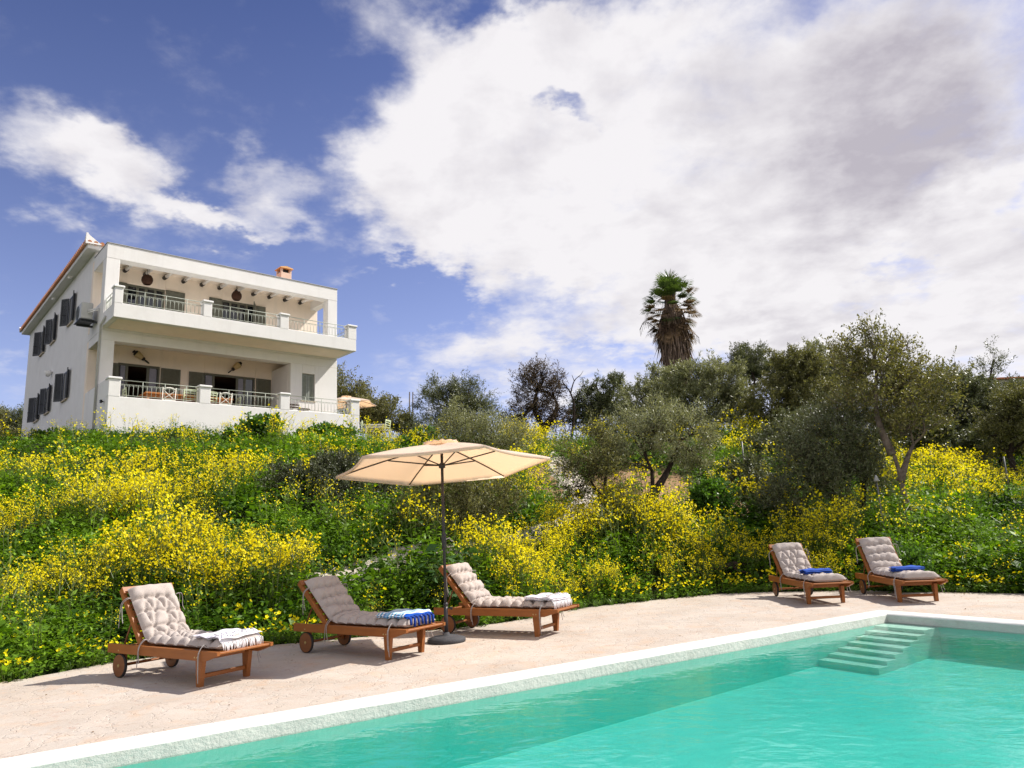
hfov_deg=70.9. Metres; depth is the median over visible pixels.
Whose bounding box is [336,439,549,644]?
parasol
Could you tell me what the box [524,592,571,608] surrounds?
towel
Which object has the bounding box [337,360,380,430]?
broadleaf tree
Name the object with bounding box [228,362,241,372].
wall ornament
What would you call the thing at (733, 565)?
fallen branch
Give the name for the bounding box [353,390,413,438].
broadleaf tree
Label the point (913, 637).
water
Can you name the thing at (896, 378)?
airy tree
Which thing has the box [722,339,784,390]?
round tree
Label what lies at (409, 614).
towel
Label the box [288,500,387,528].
thorny shrub
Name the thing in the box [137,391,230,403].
dining table
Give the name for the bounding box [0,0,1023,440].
sky
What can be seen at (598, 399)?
olive tree
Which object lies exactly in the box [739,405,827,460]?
olive tree
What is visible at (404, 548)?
path
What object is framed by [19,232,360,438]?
house
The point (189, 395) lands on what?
dining chair
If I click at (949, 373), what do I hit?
olive tree
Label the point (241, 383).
door
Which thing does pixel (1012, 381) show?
olive tree
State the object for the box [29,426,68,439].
leafy bush
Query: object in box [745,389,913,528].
olive tree
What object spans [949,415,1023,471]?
olive tree
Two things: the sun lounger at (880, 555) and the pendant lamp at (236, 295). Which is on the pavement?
the sun lounger at (880, 555)
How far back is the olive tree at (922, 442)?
26.44 m
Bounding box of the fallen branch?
[700,561,751,574]
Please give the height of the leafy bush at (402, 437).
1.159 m
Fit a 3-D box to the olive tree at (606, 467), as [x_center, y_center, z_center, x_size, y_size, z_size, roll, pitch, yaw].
[1.850,1.944,15.682,2.628,3.030,1.797,-3,-11,0]
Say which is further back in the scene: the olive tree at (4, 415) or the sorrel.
the olive tree at (4, 415)
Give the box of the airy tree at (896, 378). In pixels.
[818,308,980,522]
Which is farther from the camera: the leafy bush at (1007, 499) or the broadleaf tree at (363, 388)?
the broadleaf tree at (363, 388)
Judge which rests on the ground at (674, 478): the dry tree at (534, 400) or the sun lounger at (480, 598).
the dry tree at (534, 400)
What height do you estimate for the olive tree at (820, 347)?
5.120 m
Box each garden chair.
[360,421,373,437]
[376,419,390,440]
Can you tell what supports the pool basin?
in the pool coping
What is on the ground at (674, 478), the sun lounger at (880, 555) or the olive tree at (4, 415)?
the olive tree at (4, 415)
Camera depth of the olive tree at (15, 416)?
46.30 m
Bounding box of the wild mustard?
[0,403,1023,667]
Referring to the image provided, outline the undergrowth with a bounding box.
[0,420,1023,680]
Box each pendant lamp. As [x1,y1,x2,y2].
[141,271,152,285]
[231,291,241,300]
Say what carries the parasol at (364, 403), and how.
on the ground at (674, 478)
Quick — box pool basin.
[116,623,1023,767]
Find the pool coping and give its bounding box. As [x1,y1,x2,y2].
[0,610,1023,767]
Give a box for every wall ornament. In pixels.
[132,350,148,363]
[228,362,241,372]
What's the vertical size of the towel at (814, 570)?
0.085 m
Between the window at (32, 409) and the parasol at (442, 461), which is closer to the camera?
the parasol at (442, 461)
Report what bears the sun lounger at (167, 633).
on the pavement
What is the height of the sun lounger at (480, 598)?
0.948 m
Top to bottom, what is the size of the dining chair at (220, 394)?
0.935 m
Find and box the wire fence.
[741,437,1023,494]
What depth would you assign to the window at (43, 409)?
30.61 m
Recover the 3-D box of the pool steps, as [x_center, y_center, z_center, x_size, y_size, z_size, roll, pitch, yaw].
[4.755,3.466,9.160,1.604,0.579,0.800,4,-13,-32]
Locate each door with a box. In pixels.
[118,363,159,396]
[126,284,164,309]
[203,373,254,406]
[221,300,254,323]
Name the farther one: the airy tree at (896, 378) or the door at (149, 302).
the door at (149, 302)
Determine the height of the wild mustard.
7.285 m
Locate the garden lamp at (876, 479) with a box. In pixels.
[874,475,884,528]
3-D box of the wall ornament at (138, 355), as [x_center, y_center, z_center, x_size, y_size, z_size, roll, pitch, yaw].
[-13.709,-1.004,26.590,0.607,0.459,0.270,8,-15,-41]
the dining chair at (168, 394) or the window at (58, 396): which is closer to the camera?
the dining chair at (168, 394)
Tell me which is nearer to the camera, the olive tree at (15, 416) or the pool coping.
the pool coping
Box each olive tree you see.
[0,399,23,436]
[0,404,21,436]
[376,443,534,545]
[390,408,450,437]
[410,369,503,432]
[422,392,547,452]
[536,405,657,535]
[563,369,639,435]
[592,388,730,528]
[612,358,694,436]
[658,348,750,431]
[732,342,849,430]
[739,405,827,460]
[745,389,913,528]
[795,336,868,436]
[871,404,966,460]
[893,362,996,405]
[907,364,1004,461]
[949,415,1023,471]
[960,379,1023,484]
[999,371,1023,407]
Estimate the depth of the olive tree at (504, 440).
21.54 m
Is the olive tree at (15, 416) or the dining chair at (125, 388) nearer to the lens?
the dining chair at (125, 388)
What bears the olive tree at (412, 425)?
on the ground at (674, 478)
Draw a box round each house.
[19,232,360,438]
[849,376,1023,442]
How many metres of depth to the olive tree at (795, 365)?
27.97 m
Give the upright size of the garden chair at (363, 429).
0.931 m
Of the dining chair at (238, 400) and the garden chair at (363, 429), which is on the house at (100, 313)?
the dining chair at (238, 400)
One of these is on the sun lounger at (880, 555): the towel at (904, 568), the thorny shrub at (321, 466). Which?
the towel at (904, 568)
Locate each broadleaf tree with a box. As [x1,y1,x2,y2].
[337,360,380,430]
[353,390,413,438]
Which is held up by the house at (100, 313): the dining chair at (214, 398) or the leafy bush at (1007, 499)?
the dining chair at (214, 398)
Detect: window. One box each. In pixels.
[27,393,39,423]
[32,325,44,356]
[38,383,50,415]
[44,312,56,345]
[53,367,69,402]
[59,290,75,326]
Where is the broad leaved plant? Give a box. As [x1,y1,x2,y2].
[410,543,493,604]
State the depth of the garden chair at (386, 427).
30.06 m
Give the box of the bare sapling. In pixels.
[968,336,1016,391]
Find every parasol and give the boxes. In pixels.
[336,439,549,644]
[337,396,375,413]
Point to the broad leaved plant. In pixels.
(431, 547)
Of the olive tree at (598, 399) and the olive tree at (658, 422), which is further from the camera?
the olive tree at (598, 399)
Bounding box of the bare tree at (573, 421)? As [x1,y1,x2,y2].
[561,373,584,436]
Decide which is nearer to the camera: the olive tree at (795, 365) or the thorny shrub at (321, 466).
the thorny shrub at (321, 466)
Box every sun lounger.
[108,583,272,687]
[294,575,445,660]
[434,562,578,636]
[768,542,853,603]
[855,537,947,602]
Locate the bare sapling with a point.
(992, 366)
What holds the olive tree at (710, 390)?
on the ground at (674, 478)
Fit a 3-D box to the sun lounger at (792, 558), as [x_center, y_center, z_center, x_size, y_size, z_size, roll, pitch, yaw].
[5.012,3.182,12.228,0.738,0.926,1.960,-3,-11,0]
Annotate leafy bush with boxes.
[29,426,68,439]
[221,411,286,442]
[286,421,362,442]
[394,425,436,447]
[685,474,740,524]
[719,444,800,527]
[858,532,945,592]
[960,489,1023,526]
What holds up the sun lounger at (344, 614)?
on the pavement
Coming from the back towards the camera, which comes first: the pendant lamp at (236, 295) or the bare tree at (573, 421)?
the bare tree at (573, 421)
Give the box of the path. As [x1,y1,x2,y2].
[311,450,596,588]
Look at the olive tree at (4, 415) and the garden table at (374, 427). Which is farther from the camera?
the olive tree at (4, 415)
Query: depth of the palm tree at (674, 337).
38.81 m
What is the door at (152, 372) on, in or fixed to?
in the house at (100, 313)
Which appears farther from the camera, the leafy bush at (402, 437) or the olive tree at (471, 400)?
the olive tree at (471, 400)
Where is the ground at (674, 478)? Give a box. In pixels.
[0,430,1023,681]
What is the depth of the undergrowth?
14.10 m
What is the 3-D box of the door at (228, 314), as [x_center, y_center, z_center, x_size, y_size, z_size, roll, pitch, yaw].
[-11.258,-2.308,29.497,1.380,2.140,0.090,8,-15,-41]
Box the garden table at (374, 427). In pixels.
[364,424,386,440]
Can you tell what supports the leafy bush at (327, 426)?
on the ground at (674, 478)
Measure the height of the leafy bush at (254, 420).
1.339 m
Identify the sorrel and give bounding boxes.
[0,530,1023,681]
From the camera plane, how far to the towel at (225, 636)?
7.31 m
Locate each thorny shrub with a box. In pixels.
[0,517,68,550]
[170,504,277,532]
[245,441,413,514]
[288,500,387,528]
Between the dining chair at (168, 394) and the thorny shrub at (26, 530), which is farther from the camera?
the dining chair at (168, 394)
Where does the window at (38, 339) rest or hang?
in the house at (100, 313)
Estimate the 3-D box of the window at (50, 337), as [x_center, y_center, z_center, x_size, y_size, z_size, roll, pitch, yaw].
[-19.798,-2.333,30.871,0.322,1.180,1.439,8,-15,-41]
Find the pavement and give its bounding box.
[0,591,1023,758]
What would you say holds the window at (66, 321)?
in the house at (100, 313)
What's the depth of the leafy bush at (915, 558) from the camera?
12.69 m
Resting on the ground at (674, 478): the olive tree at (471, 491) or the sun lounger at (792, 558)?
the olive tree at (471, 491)
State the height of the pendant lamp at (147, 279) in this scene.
0.807 m
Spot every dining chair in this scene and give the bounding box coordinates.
[122,387,126,396]
[162,387,176,400]
[183,389,196,401]
[210,391,217,403]
[219,392,232,404]
[235,397,241,405]
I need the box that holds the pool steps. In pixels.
[818,623,941,674]
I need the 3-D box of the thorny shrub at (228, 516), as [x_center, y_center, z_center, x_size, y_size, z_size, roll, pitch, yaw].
[-6.367,3.064,15.426,2.759,1.112,1.784,-6,-12,15]
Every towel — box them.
[194,628,262,650]
[376,608,433,626]
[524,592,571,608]
[799,568,831,573]
[889,565,922,571]
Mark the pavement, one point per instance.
(75, 707)
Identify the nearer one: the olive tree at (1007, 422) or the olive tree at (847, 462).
the olive tree at (847, 462)
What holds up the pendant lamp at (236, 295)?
hanging from the house at (100, 313)
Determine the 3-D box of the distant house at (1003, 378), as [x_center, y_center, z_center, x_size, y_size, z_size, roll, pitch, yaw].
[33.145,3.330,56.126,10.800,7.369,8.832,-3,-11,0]
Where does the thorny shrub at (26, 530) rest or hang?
on the ground at (674, 478)
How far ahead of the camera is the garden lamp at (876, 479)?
14.98 m
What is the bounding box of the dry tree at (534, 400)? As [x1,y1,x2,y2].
[495,352,582,440]
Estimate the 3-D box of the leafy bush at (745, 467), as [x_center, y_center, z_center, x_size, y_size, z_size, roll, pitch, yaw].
[6.214,2.718,17.907,1.801,2.603,2.660,-3,-11,0]
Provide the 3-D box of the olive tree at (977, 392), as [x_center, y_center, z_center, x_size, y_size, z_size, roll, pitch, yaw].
[18.664,1.323,30.142,5.498,4.331,3.532,-3,-11,0]
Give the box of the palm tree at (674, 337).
[640,269,701,383]
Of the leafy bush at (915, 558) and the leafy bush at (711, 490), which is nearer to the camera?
the leafy bush at (915, 558)

